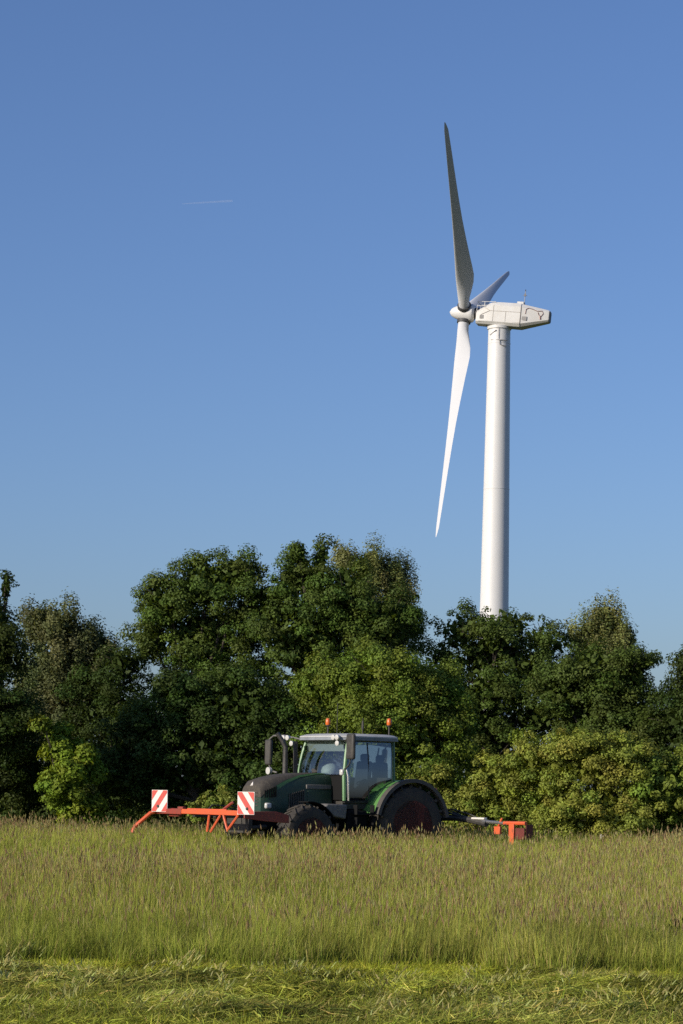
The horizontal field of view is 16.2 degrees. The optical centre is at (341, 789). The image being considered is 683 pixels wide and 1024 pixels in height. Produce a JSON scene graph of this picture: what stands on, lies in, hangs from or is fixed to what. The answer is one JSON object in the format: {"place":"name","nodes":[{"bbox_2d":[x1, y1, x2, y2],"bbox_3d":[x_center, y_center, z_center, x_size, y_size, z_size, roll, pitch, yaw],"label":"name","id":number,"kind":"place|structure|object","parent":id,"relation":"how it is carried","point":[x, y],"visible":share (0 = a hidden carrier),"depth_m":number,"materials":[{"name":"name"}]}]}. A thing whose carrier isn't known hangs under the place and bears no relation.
{"place":"outdoors","nodes":[
{"label":"outdoors","id":0,"kind":"place"},
{"bbox_2d":[0,942,682,1023],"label":"mown grass","id":1,"kind":"structure","parent":0,"point":[93,991],"depth_m":17.27,"materials":[{"name":"green plant"}]},
{"bbox_2d":[0,791,682,1022],"bbox_3d":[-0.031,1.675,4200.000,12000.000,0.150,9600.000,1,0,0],"label":"ground","id":2,"kind":"structure","parent":0,"point":[156,824],"depth_m":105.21,"materials":[{"name":"green plant"}]},
{"bbox_2d":[0,569,60,810],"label":"broadleaf tree","id":3,"kind":"object","parent":2,"relation":"on","point":[20,766],"visible":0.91,"depth_m":62.98,"materials":[{"name":"green plant"}]},
{"bbox_2d":[5,586,131,825],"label":"willow tree","id":4,"kind":"object","parent":2,"relation":"on","point":[67,639],"visible":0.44,"depth_m":76.42,"materials":[{"name":"green plant"}]},
{"bbox_2d":[27,714,109,826],"bbox_3d":[-7.096,-0.166,62.450,2.190,3.584,2.115,1,0,0],"label":"sapling","id":5,"kind":"object","parent":2,"relation":"on","point":[67,777],"visible":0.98,"depth_m":62.15,"materials":[{"name":"green plant"}]},
{"bbox_2d":[0,761,160,831],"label":"elder shrub","id":6,"kind":"object","parent":2,"relation":"on","point":[39,810],"visible":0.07,"depth_m":69.44,"materials":[{"name":"green plant"}]},
{"bbox_2d":[51,641,162,831],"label":"broadleaf tree","id":7,"kind":"object","parent":2,"relation":"on","point":[104,699],"visible":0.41,"depth_m":74.57,"materials":[{"name":"green plant"}]},
{"bbox_2d":[137,777,257,833],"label":"elder shrub","id":8,"kind":"object","parent":2,"relation":"on","point":[175,818],"visible":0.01,"depth_m":69.13,"materials":[{"name":"green plant"}]},
{"bbox_2d":[185,789,217,832],"bbox_3d":[-3.495,0.837,59.798,0.982,1.723,0.965,1,0,0],"label":"tall weed","id":9,"kind":"object","parent":2,"relation":"on","point":[205,801],"visible":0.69,"depth_m":59.76,"materials":[{"name":"green plant"}]},
{"bbox_2d":[115,543,291,829],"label":"maple tree","id":10,"kind":"object","parent":2,"relation":"on","point":[207,639],"visible":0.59,"depth_m":74.97,"materials":[{"name":"green plant"}]},
{"bbox_2d":[89,659,317,832],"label":"broadleaf tree","id":11,"kind":"object","parent":2,"relation":"on","point":[198,761],"visible":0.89,"depth_m":65.98,"materials":[{"name":"green plant"}]},
{"bbox_2d":[211,784,237,836],"bbox_3d":[-2.932,0.764,59.428,0.836,1.873,1.544,1,0,0],"label":"tall weed","id":12,"kind":"object","parent":2,"relation":"on","point":[224,798],"visible":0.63,"depth_m":59.69,"materials":[{"name":"green plant"}]},
{"bbox_2d":[231,533,430,769],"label":"maple tree","id":13,"kind":"object","parent":2,"relation":"on","point":[344,601],"visible":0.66,"depth_m":74.35,"materials":[{"name":"green plant"}]},
{"bbox_2d":[225,703,448,845],"bbox_3d":[-0.378,-0.128,55.328,5.116,3.797,3.143,1,0,-38],"label":"tractor","id":14,"kind":"object","parent":2,"relation":"on","point":[371,792],"visible":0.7,"depth_m":54.64,"materials":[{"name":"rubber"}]},
{"bbox_2d":[131,790,288,832],"bbox_3d":[-2.850,0.750,53.140,1.870,1.455,4.082,1,0,-38],"label":"front mower","id":15,"kind":"object","parent":14,"relation":"attached to","point":[244,815],"visible":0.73,"depth_m":52.73,"materials":[{"name":"orange paint"}]},
{"bbox_2d":[441,809,532,846],"bbox_3d":[3.037,0.924,55.868,0.830,0.964,3.791,1,0,-38],"label":"mower","id":16,"kind":"object","parent":14,"relation":"attached to","point":[486,822],"visible":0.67,"depth_m":55.01,"materials":[{"name":"orange metal"}]},
{"bbox_2d":[328,529,427,655],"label":"birch tree","id":17,"kind":"object","parent":2,"relation":"on","point":[387,572],"visible":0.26,"depth_m":78.70,"materials":[{"name":"green plant"}]},
{"bbox_2d":[286,633,485,792],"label":"rounded tree","id":18,"kind":"object","parent":2,"relation":"on","point":[427,712],"visible":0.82,"depth_m":65.30,"materials":[{"name":"green plant"}]},
{"bbox_2d":[395,757,484,836],"bbox_3d":[2.416,0.475,65.089,3.284,2.737,1.908,1,0,0],"label":"hawthorn shrub","id":19,"kind":"object","parent":2,"relation":"on","point":[443,788],"visible":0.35,"depth_m":64.70,"materials":[{"name":"green plant"}]},
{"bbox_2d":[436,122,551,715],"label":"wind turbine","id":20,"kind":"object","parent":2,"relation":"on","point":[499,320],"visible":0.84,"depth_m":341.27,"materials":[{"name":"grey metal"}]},
{"bbox_2d":[407,596,580,841],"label":"broadleaf tree","id":21,"kind":"object","parent":2,"relation":"on","point":[491,651],"visible":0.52,"depth_m":75.56,"materials":[{"name":"green plant"}]},
{"bbox_2d":[451,728,562,837],"bbox_3d":[4.494,0.075,65.090,4.285,3.586,2.685,1,0,0],"label":"hawthorn shrub","id":22,"kind":"object","parent":2,"relation":"on","point":[510,789],"visible":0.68,"depth_m":64.45,"materials":[{"name":"green plant"}]},
{"bbox_2d":[517,726,661,840],"bbox_3d":[6.564,0.103,64.388,3.959,3.621,3.170,1,0,0],"label":"hawthorn shrub","id":23,"kind":"object","parent":2,"relation":"on","point":[603,766],"visible":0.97,"depth_m":63.62,"materials":[{"name":"green plant"}]},
{"bbox_2d":[521,634,675,841],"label":"broadleaf tree","id":24,"kind":"object","parent":2,"relation":"on","point":[607,695],"visible":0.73,"depth_m":70.33,"materials":[{"name":"green plant"}]},
{"bbox_2d":[559,587,650,837],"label":"birch tree","id":25,"kind":"object","parent":2,"relation":"on","point":[609,625],"visible":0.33,"depth_m":76.89,"materials":[{"name":"green plant"}]},
{"bbox_2d":[624,742,682,838],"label":"hawthorn shrub","id":26,"kind":"object","parent":2,"relation":"on","point":[660,789],"visible":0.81,"depth_m":63.84,"materials":[{"name":"green plant"}]},
{"bbox_2d":[642,644,682,757],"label":"broadleaf tree","id":27,"kind":"object","parent":2,"relation":"on","point":[669,718],"visible":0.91,"depth_m":68.98,"materials":[{"name":"green plant"}]},
{"bbox_2d":[0,0,682,793],"label":"sky","id":28,"kind":"structure","parent":0,"point":[228,288],"materials":[{"name":"blue"}]},
{"bbox_2d":[665,918,682,938],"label":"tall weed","id":29,"kind":"object","parent":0,"point":[676,924],"visible":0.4,"depth_m":22.95,"materials":[{"name":"green plant"}]}
]}

